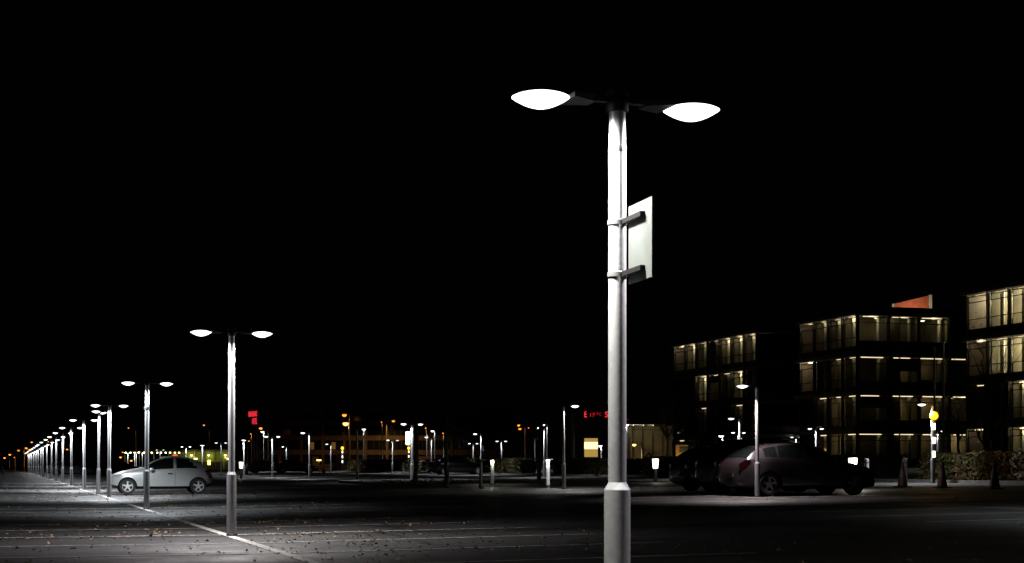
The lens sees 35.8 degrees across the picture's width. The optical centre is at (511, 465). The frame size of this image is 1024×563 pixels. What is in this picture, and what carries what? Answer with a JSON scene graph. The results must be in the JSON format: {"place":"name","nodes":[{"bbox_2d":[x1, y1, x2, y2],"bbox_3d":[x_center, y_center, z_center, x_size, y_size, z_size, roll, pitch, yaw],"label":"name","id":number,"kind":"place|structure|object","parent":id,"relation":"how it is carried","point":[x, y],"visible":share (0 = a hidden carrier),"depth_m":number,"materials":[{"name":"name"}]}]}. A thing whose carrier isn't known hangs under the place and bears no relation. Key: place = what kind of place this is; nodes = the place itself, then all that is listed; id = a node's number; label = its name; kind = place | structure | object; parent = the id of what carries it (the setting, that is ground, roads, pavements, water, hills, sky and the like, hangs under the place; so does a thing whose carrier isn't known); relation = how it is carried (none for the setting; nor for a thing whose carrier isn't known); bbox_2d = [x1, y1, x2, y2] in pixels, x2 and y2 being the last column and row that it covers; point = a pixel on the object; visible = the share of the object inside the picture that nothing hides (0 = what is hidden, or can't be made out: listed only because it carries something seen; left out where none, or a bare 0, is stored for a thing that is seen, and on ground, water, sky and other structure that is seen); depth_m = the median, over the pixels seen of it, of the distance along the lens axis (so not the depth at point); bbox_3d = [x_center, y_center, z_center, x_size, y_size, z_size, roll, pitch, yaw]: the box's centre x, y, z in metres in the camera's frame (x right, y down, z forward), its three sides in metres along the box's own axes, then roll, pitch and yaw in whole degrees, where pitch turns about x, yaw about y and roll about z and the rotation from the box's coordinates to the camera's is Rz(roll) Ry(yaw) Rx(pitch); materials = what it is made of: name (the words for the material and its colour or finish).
{"place":"outdoors","nodes":[
{"label":"outdoors","id":0,"kind":"place"},
{"bbox_2d":[357,479,544,483],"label":"island ground","id":1,"kind":"structure","parent":0,"point":[450,481],"depth_m":72.57,"materials":[{"name":"soil"}]},
{"bbox_2d":[401,423,422,479],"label":"lamp post","id":2,"kind":"object","parent":1,"relation":"on","point":[411,470],"visible":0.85,"depth_m":83.50,"materials":[{"name":"grey metal"}]},
{"bbox_2d":[476,459,485,488],"bbox_3d":[-1.194,0.309,61.030,0.410,1.140,0.410,0,0,-18],"label":"bollard","id":3,"kind":"object","parent":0,"point":[480,486],"visible":1,"depth_m":60.97,"materials":[{"name":"grey metal"}]},
{"bbox_2d":[0,465,1023,562],"bbox_3d":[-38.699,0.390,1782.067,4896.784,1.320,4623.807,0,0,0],"label":"ground","id":4,"kind":"structure","parent":0,"point":[878,534],"depth_m":27.09,"materials":[{"name":"grey asphalt"}]},
{"bbox_2d":[53,432,72,482],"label":"lamp post","id":5,"kind":"object","parent":4,"relation":"on","point":[62,476],"visible":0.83,"depth_m":96.22,"materials":[{"name":"grey metal"}]},
{"bbox_2d":[48,461,92,475],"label":"hatchback car","id":6,"kind":"object","parent":4,"relation":"on","point":[77,469],"visible":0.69,"depth_m":157.35,"materials":[{"name":"grey paint"}]},
{"bbox_2d":[60,426,81,485],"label":"lamp post","id":7,"kind":"object","parent":4,"relation":"on","point":[71,471],"visible":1,"depth_m":82.89,"materials":[{"name":"grey metal"}]},
{"bbox_2d":[70,418,97,489],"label":"lamp post","id":8,"kind":"object","parent":4,"relation":"on","point":[84,473],"visible":0.97,"depth_m":68.87,"materials":[{"name":"grey metal"}]},
{"bbox_2d":[92,410,105,493],"bbox_3d":[-15.227,-0.456,58.443,0.316,3.212,1.216,1,-1,0],"label":"lamp post","id":9,"kind":"object","parent":4,"relation":"on","point":[98,473],"visible":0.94,"depth_m":58.40,"materials":[{"name":"grey metal"}]},
{"bbox_2d":[91,403,127,497],"bbox_3d":[-13.268,-0.456,52.249,1.216,3.212,0.316,0,-1,-19],"label":"lamp post","id":10,"kind":"object","parent":4,"relation":"on","point":[109,405],"visible":0.98,"depth_m":52.20,"materials":[{"name":"grey metal"}]},
{"bbox_2d":[96,461,138,475],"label":"saloon car","id":11,"kind":"object","parent":4,"relation":"on","point":[117,466],"visible":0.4,"depth_m":149.07,"materials":[{"name":"black paint"}]},
{"bbox_2d":[122,380,171,508],"bbox_3d":[-8.778,-0.456,38.128,1.216,3.212,0.316,0,0,-15],"label":"lamp post","id":12,"kind":"object","parent":4,"relation":"on","point":[146,499],"visible":0.98,"depth_m":38.08,"materials":[{"name":"grey metal"}]},
{"bbox_2d":[121,450,185,466],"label":"lit canopy","id":13,"kind":"object","parent":4,"relation":"on","point":[157,451],"visible":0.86,"depth_m":296.00,"materials":[{"name":"grey"}]},
{"bbox_2d":[111,456,211,493],"bbox_3d":[-12.781,0.328,57.585,3.644,1.382,1.940,0,0,-18],"label":"hatchback car","id":14,"kind":"object","parent":4,"relation":"on","point":[190,475],"visible":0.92,"depth_m":56.96,"materials":[{"name":"silver metal"}]},
{"bbox_2d":[171,450,246,468],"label":"store building","id":15,"kind":"structure","parent":4,"relation":"on","point":[211,459],"depth_m":300.00,"materials":[{"name":"beige"}]},
{"bbox_2d":[191,327,271,535],"bbox_3d":[-4.181,-0.456,23.645,1.216,3.212,0.316,0,0,-16],"label":"lamp post","id":16,"kind":"object","parent":4,"relation":"on","point":[231,332],"visible":0.99,"depth_m":23.60,"materials":[{"name":"grey metal"}]},
{"bbox_2d":[248,410,257,461],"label":"hotel sign","id":17,"kind":"object","parent":4,"relation":"on","point":[254,414],"visible":0.98,"depth_m":205.98,"materials":[{"name":"red"}]},
{"bbox_2d":[245,459,278,472],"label":"saloon car","id":18,"kind":"object","parent":4,"relation":"on","point":[259,465],"visible":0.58,"depth_m":168.99,"materials":[{"name":"black metal"}]},
{"bbox_2d":[273,459,318,472],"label":"saloon car","id":19,"kind":"object","parent":4,"relation":"on","point":[283,466],"visible":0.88,"depth_m":159.12,"materials":[{"name":"black paint"}]},
{"bbox_2d":[356,429,358,479],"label":"lamp post","id":20,"kind":"object","parent":4,"relation":"on","point":[357,472],"visible":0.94,"depth_m":97.41,"materials":[{"name":"grey metal"}]},
{"bbox_2d":[258,410,517,467],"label":"building","id":21,"kind":"structure","parent":4,"relation":"on","point":[322,427],"depth_m":275.40,"materials":[{"name":"concrete"}]},
{"bbox_2d":[260,440,277,449],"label":"window","id":22,"kind":"structure","parent":21,"relation":"in","point":[275,442],"depth_m":275.37,"materials":[{"name":"black"}]},
{"bbox_2d":[260,426,277,434],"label":"window","id":23,"kind":"structure","parent":21,"relation":"in","point":[270,430],"depth_m":275.37,"materials":[{"name":"black"}]},
{"bbox_2d":[260,412,277,420],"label":"window","id":24,"kind":"structure","parent":21,"relation":"in","point":[264,416],"depth_m":275.37,"materials":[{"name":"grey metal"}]},
{"bbox_2d":[281,440,299,449],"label":"window","id":25,"kind":"structure","parent":21,"relation":"in","point":[291,444],"depth_m":275.37,"materials":[{"name":"black glass"}]},
{"bbox_2d":[281,426,299,434],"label":"window","id":26,"kind":"structure","parent":21,"relation":"in","point":[285,430],"depth_m":275.37,"materials":[{"name":"black glass"}]},
{"bbox_2d":[281,412,299,420],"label":"window","id":27,"kind":"structure","parent":21,"relation":"in","point":[285,416],"depth_m":275.37,"materials":[{"name":"black glass"}]},
{"bbox_2d":[303,440,320,449],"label":"window","id":28,"kind":"structure","parent":21,"relation":"in","point":[314,444],"depth_m":275.37,"materials":[{"name":"black glass"}]},
{"bbox_2d":[303,426,320,434],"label":"window","id":29,"kind":"structure","parent":21,"relation":"in","point":[314,430],"depth_m":275.37,"materials":[{"name":"black glass"}]},
{"bbox_2d":[303,412,320,420],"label":"window","id":30,"kind":"structure","parent":21,"relation":"in","point":[307,416],"depth_m":275.37,"materials":[{"name":"black glass"}]},
{"bbox_2d":[324,440,342,449],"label":"window","id":31,"kind":"structure","parent":21,"relation":"in","point":[335,444],"depth_m":275.37,"materials":[{"name":"black glass"}]},
{"bbox_2d":[324,426,342,434],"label":"window","id":32,"kind":"structure","parent":21,"relation":"in","point":[328,430],"depth_m":275.37,"materials":[{"name":"black glass"}]},
{"bbox_2d":[324,412,342,420],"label":"window","id":33,"kind":"structure","parent":21,"relation":"in","point":[328,416],"depth_m":275.37,"materials":[{"name":"black glass"}]},
{"bbox_2d":[346,440,362,449],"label":"window","id":34,"kind":"structure","parent":21,"relation":"in","point":[352,442],"depth_m":275.37,"materials":[{"name":"black glass"}]},
{"bbox_2d":[346,426,363,434],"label":"window","id":35,"kind":"structure","parent":21,"relation":"in","point":[352,428],"depth_m":275.37,"materials":[{"name":"black glass"}]},
{"bbox_2d":[346,412,363,420],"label":"window","id":36,"kind":"structure","parent":21,"relation":"in","point":[354,416],"depth_m":275.37,"materials":[{"name":"black glass"}]},
{"bbox_2d":[367,440,385,449],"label":"window","id":37,"kind":"structure","parent":21,"relation":"in","point":[371,444],"depth_m":275.37,"materials":[{"name":"black glass"}]},
{"bbox_2d":[367,426,385,434],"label":"window","id":38,"kind":"structure","parent":21,"relation":"in","point":[371,430],"depth_m":275.37,"materials":[{"name":"black glass"}]},
{"bbox_2d":[367,412,385,420],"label":"window","id":39,"kind":"structure","parent":21,"relation":"in","point":[371,416],"depth_m":275.37,"materials":[{"name":"black glass"}]},
{"bbox_2d":[389,440,406,449],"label":"window","id":40,"kind":"structure","parent":21,"relation":"in","point":[401,444],"depth_m":275.37,"materials":[{"name":"black glass"}]},
{"bbox_2d":[389,426,406,434],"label":"window","id":41,"kind":"structure","parent":21,"relation":"in","point":[393,430],"depth_m":275.37,"materials":[{"name":"black glass"}]},
{"bbox_2d":[389,412,406,420],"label":"window","id":42,"kind":"structure","parent":21,"relation":"in","point":[396,416],"depth_m":275.37,"materials":[{"name":"black glass"}]},
{"bbox_2d":[410,440,428,449],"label":"window","id":43,"kind":"structure","parent":21,"relation":"in","point":[422,443],"depth_m":275.37,"materials":[{"name":"black glass"}]},
{"bbox_2d":[410,426,428,434],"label":"window","id":44,"kind":"structure","parent":21,"relation":"in","point":[421,429],"depth_m":275.37,"materials":[{"name":"black glass"}]},
{"bbox_2d":[432,440,449,449],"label":"window","id":45,"kind":"structure","parent":21,"relation":"in","point":[438,443],"depth_m":275.37,"materials":[{"name":"black glass"}]},
{"bbox_2d":[432,426,449,434],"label":"window","id":46,"kind":"structure","parent":21,"relation":"in","point":[438,430],"depth_m":275.37,"materials":[{"name":"black glass"}]},
{"bbox_2d":[453,412,471,420],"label":"window","id":47,"kind":"structure","parent":21,"relation":"in","point":[458,416],"depth_m":275.37,"materials":[{"name":"black glass"}]},
{"bbox_2d":[454,440,471,449],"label":"window","id":48,"kind":"structure","parent":21,"relation":"in","point":[458,444],"depth_m":275.37,"materials":[{"name":"black glass"}]},
{"bbox_2d":[454,426,471,434],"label":"window","id":49,"kind":"structure","parent":21,"relation":"in","point":[467,428],"depth_m":275.37,"materials":[{"name":"grey metal"}]},
{"bbox_2d":[475,440,492,449],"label":"window","id":50,"kind":"structure","parent":21,"relation":"in","point":[488,444],"depth_m":275.37,"materials":[{"name":"grey metal"}]},
{"bbox_2d":[475,426,492,434],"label":"window","id":51,"kind":"structure","parent":21,"relation":"in","point":[485,430],"depth_m":275.37,"materials":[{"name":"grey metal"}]},
{"bbox_2d":[475,412,492,420],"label":"window","id":52,"kind":"structure","parent":21,"relation":"in","point":[479,416],"depth_m":275.37,"materials":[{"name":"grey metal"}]},
{"bbox_2d":[496,440,514,449],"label":"window","id":53,"kind":"structure","parent":21,"relation":"in","point":[510,444],"depth_m":275.37,"materials":[{"name":"grey metal"}]},
{"bbox_2d":[496,426,514,434],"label":"window","id":54,"kind":"structure","parent":21,"relation":"in","point":[500,430],"depth_m":275.37,"materials":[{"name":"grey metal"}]},
{"bbox_2d":[496,412,514,420],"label":"window","id":55,"kind":"structure","parent":21,"relation":"in","point":[500,416],"depth_m":275.37,"materials":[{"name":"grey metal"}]},
{"bbox_2d":[338,479,559,486],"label":"kerb","id":56,"kind":"structure","parent":4,"relation":"on","point":[450,485],"depth_m":66.40,"materials":[{"name":"concrete"}]},
{"bbox_2d":[451,426,484,457],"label":"covered ramp","id":57,"kind":"structure","parent":4,"relation":"on","point":[453,428],"depth_m":231.10,"materials":[{"name":"grey metal"}]},
{"bbox_2d":[0,478,1021,562],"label":"fallen leaves","id":58,"kind":"object","parent":4,"relation":"on","point":[332,559],"visible":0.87,"depth_m":23.66,"materials":[{"name":"brown plant"}]},
{"bbox_2d":[0,471,1023,562],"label":"parking bay lines","id":59,"kind":"object","parent":4,"relation":"on","point":[258,545],"visible":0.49,"depth_m":26.81,"materials":[{"name":"paint"}]},
{"bbox_2d":[543,458,552,487],"bbox_3d":[1.360,0.284,60.003,0.410,1.140,0.410,0,0,-18],"label":"bollard","id":60,"kind":"object","parent":4,"relation":"on","point":[547,485],"visible":1,"depth_m":59.94,"materials":[{"name":"white metal"}]},
{"bbox_2d":[561,404,578,488],"bbox_3d":[2.136,-0.653,57.962,0.686,3.212,0.316,-1,0,-16],"label":"lamp post","id":61,"kind":"object","parent":4,"relation":"on","point":[563,452],"visible":0.99,"depth_m":57.85,"materials":[{"name":"grey metal"}]},
{"bbox_2d":[584,438,597,458],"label":"illuminated sign","id":62,"kind":"object","parent":4,"relation":"on","point":[590,447],"visible":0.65,"depth_m":128.00,"materials":[{"name":"yellow plastic"}]},
{"bbox_2d":[570,409,631,458],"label":"building","id":63,"kind":"structure","parent":4,"relation":"on","point":[584,422],"depth_m":170.00,"materials":[{"name":"grey metal"}]},
{"bbox_2d":[511,88,719,562],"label":"lamp post","id":64,"kind":"object","parent":4,"relation":"on","point":[618,101],"visible":1,"depth_m":8.64,"materials":[{"name":"grey metal"}]},
{"bbox_2d":[607,196,653,283],"bbox_3d":[0.628,-1.195,8.494,0.108,0.420,0.499,0,0,-15],"label":"sign panel","id":65,"kind":"object","parent":64,"relation":"attached to","point":[639,219],"visible":0.97,"depth_m":8.43,"materials":[{"name":"white metal"}]},
{"bbox_2d":[211,469,1023,483],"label":"hedge","id":66,"kind":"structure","parent":4,"relation":"on","point":[948,481],"depth_m":90.25,"materials":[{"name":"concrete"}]},
{"bbox_2d":[626,420,674,458],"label":"glass pavilion","id":67,"kind":"structure","parent":4,"relation":"on","point":[649,436],"depth_m":172.00,"materials":[{"name":"beige glass"}]},
{"bbox_2d":[635,377,699,455],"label":"tree","id":68,"kind":"object","parent":4,"relation":"on","point":[667,436],"visible":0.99,"depth_m":149.91,"materials":[{"name":"brown plant"}]},
{"bbox_2d":[675,445,687,455],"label":"lit wall","id":69,"kind":"structure","parent":4,"relation":"on","point":[679,449],"depth_m":150.00,"materials":[{"name":"brown"}]},
{"bbox_2d":[669,446,792,491],"bbox_3d":[7.229,0.073,50.359,4.364,1.486,2.080,0,0,-18],"label":"hatchback car","id":70,"kind":"object","parent":4,"relation":"on","point":[682,468],"visible":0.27,"depth_m":49.46,"materials":[{"name":"black paint"}]},
{"bbox_2d":[670,325,798,455],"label":"office building","id":71,"kind":"structure","parent":4,"relation":"on","point":[714,370],"depth_m":163.50,"materials":[{"name":"grey metal"}]},
{"bbox_2d":[725,400,754,438],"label":"tree","id":72,"kind":"object","parent":4,"relation":"on","point":[742,428],"visible":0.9,"depth_m":130.11,"materials":[{"name":"brown plant"}]},
{"bbox_2d":[737,383,759,496],"bbox_3d":[6.477,-0.653,43.424,0.686,3.212,0.316,0,0,-20],"label":"lamp post","id":73,"kind":"object","parent":4,"relation":"on","point":[757,476],"visible":0.96,"depth_m":43.47,"materials":[{"name":"grey metal"}]},
{"bbox_2d":[695,439,818,492],"bbox_3d":[7.809,0.006,47.710,4.424,1.626,2.128,0,0,-18],"label":"saloon car","id":74,"kind":"object","parent":4,"relation":"on","point":[710,458],"visible":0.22,"depth_m":46.89,"materials":[{"name":"black paint"}]},
{"bbox_2d":[719,442,875,495],"bbox_3d":[8.123,0.083,44.976,4.364,1.486,2.080,0,0,-18],"label":"hatchback car","id":75,"kind":"object","parent":4,"relation":"on","point":[787,465],"visible":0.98,"depth_m":44.14,"materials":[{"name":"grey paint"}]},
{"bbox_2d":[794,306,965,467],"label":"office building","id":76,"kind":"structure","parent":4,"relation":"on","point":[866,373],"depth_m":142.06,"materials":[{"name":"grey metal"}]},
{"bbox_2d":[859,358,887,382],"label":"window","id":77,"kind":"structure","parent":76,"relation":"in","point":[886,363],"depth_m":140.10,"materials":[{"name":"grey metal"}]},
{"bbox_2d":[859,317,887,341],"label":"window","id":78,"kind":"structure","parent":76,"relation":"in","point":[860,317],"depth_m":140.10,"materials":[{"name":"grey metal"}]},
{"bbox_2d":[890,397,917,420],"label":"window","id":79,"kind":"structure","parent":76,"relation":"in","point":[890,397],"depth_m":140.89,"materials":[{"name":"grey metal"}]},
{"bbox_2d":[921,319,948,342],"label":"window","id":80,"kind":"structure","parent":76,"relation":"in","point":[922,319],"depth_m":141.92,"materials":[{"name":"grey metal"}]},
{"bbox_2d":[929,412,937,482],"bbox_3d":[16.190,-0.676,60.872,0.330,2.815,0.330,0,0,-18],"label":"crossing beacon","id":81,"kind":"object","parent":4,"relation":"on","point":[933,416],"visible":0.96,"depth_m":60.82,"materials":[{"name":"yellow plastic"}]},
{"bbox_2d":[933,347,935,451],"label":"flagpole","id":82,"kind":"object","parent":4,"relation":"on","point":[934,391],"visible":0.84,"depth_m":98.95,"materials":[{"name":"grey metal"}]},
{"bbox_2d":[942,342,944,451],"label":"flagpole","id":83,"kind":"object","parent":4,"relation":"on","point":[943,434],"visible":0.66,"depth_m":99.95,"materials":[{"name":"grey metal"}]},
{"bbox_2d":[929,374,983,452],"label":"tree","id":84,"kind":"object","parent":4,"relation":"on","point":[957,431],"visible":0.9,"depth_m":78.08,"materials":[{"name":"brown plant"}]},
{"bbox_2d":[930,296,1023,450],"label":"tree","id":85,"kind":"object","parent":4,"relation":"on","point":[985,390],"visible":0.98,"depth_m":83.96,"materials":[{"name":"brown plant"}]},
{"bbox_2d":[936,355,1023,450],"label":"tree","id":86,"kind":"object","parent":4,"relation":"on","point":[987,445],"visible":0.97,"depth_m":73.89,"materials":[{"name":"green plant"}]},
{"bbox_2d":[959,274,1023,452],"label":"office building","id":87,"kind":"structure","parent":4,"relation":"on","point":[1002,299],"depth_m":120.58,"materials":[{"name":"beige glass"}]},
{"bbox_2d":[968,294,985,330],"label":"window","id":88,"kind":"structure","parent":87,"relation":"in","point":[983,294],"depth_m":123.12,"materials":[{"name":"grey metal"}]},
{"bbox_2d":[989,338,1006,374],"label":"window","id":89,"kind":"structure","parent":87,"relation":"in","point":[1006,338],"depth_m":120.54,"materials":[{"name":"grey metal"}]},
{"bbox_2d":[989,290,1006,327],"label":"window","id":90,"kind":"structure","parent":87,"relation":"in","point":[990,299],"depth_m":120.51,"materials":[{"name":"beige glass"}]},
{"bbox_2d":[1010,383,1023,418],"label":"window","id":91,"kind":"structure","parent":87,"relation":"in","point":[1011,390],"depth_m":118.06,"materials":[{"name":"grey metal"}]},
{"bbox_2d":[1010,287,1023,324],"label":"window","id":92,"kind":"structure","parent":87,"relation":"in","point":[1011,295],"depth_m":118.06,"materials":[{"name":"beige glass"}]},
{"bbox_2d":[0,0,1023,465],"label":"sky","id":93,"kind":"structure","parent":0,"point":[358,185],"materials":[{"name":"black"}]},
{"bbox_2d":[208,469,1023,490],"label":"pavement","id":94,"kind":"structure","parent":0,"point":[1017,487],"depth_m":84.80,"materials":[{"name":"concrete"}]},
{"bbox_2d":[428,456,488,474],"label":"saloon car","id":95,"kind":"object","parent":94,"relation":"on","point":[458,464],"visible":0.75,"depth_m":122.02,"materials":[{"name":"black paint"}]},
{"bbox_2d":[893,462,911,486],"bbox_3d":[13.276,0.304,53.925,0.480,0.860,0.480,0,0,-14],"label":"traffic cone","id":96,"kind":"object","parent":94,"relation":"on","point":[902,481],"visible":1,"depth_m":53.83,"materials":[{"name":"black plastic"}]},
{"bbox_2d":[918,403,933,482],"bbox_3d":[15.901,-0.823,60.885,0.686,3.212,0.316,0,0,-18],"label":"lamp post","id":97,"kind":"object","parent":94,"relation":"on","point":[931,404],"visible":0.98,"depth_m":60.93,"materials":[{"name":"grey metal"}]},
{"bbox_2d":[932,462,951,487],"bbox_3d":[14.141,0.301,52.118,0.480,0.860,0.480,0,0,-9],"label":"traffic cone","id":98,"kind":"object","parent":94,"relation":"on","point":[942,481],"visible":1,"depth_m":52.02,"materials":[{"name":"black plastic"}]},
{"bbox_2d":[984,462,1004,488],"bbox_3d":[15.080,0.299,49.560,0.480,0.860,0.480,0,0,-3],"label":"traffic cone","id":99,"kind":"object","parent":94,"relation":"on","point":[994,482],"visible":1,"depth_m":49.47,"materials":[{"name":"black plastic"}]},
{"bbox_2d":[227,468,1023,480],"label":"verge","id":100,"kind":"structure","parent":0,"point":[668,475],"depth_m":70.87,"materials":[{"name":"green plant"}]},
{"bbox_2d":[331,459,403,470],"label":"beech hedge","id":101,"kind":"object","parent":100,"relation":"on","point":[371,464],"visible":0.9,"depth_m":166.92,"materials":[{"name":"brown plant"}]},
{"bbox_2d":[397,457,536,472],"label":"beech hedge","id":102,"kind":"object","parent":100,"relation":"on","point":[515,465],"visible":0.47,"depth_m":121.83,"materials":[{"name":"brown plant"}]},
{"bbox_2d":[553,457,643,474],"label":"beech hedge","id":103,"kind":"object","parent":100,"relation":"on","point":[594,465],"visible":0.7,"depth_m":102.87,"materials":[{"name":"brown plant"}]},
{"bbox_2d":[917,449,1023,480],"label":"beech hedge","id":104,"kind":"object","parent":100,"relation":"on","point":[970,465],"visible":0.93,"depth_m":62.19,"materials":[{"name":"brown plant"}]},
{"bbox_2d":[332,470,1021,483],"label":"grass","id":105,"kind":"structure","parent":0,"point":[469,481],"depth_m":74.55,"materials":[{"name":"green plant"}]},
{"bbox_2d":[890,295,931,307],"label":"roof wall","id":106,"kind":"structure","parent":0,"point":[924,302],"depth_m":150.77,"materials":[{"name":"red"}]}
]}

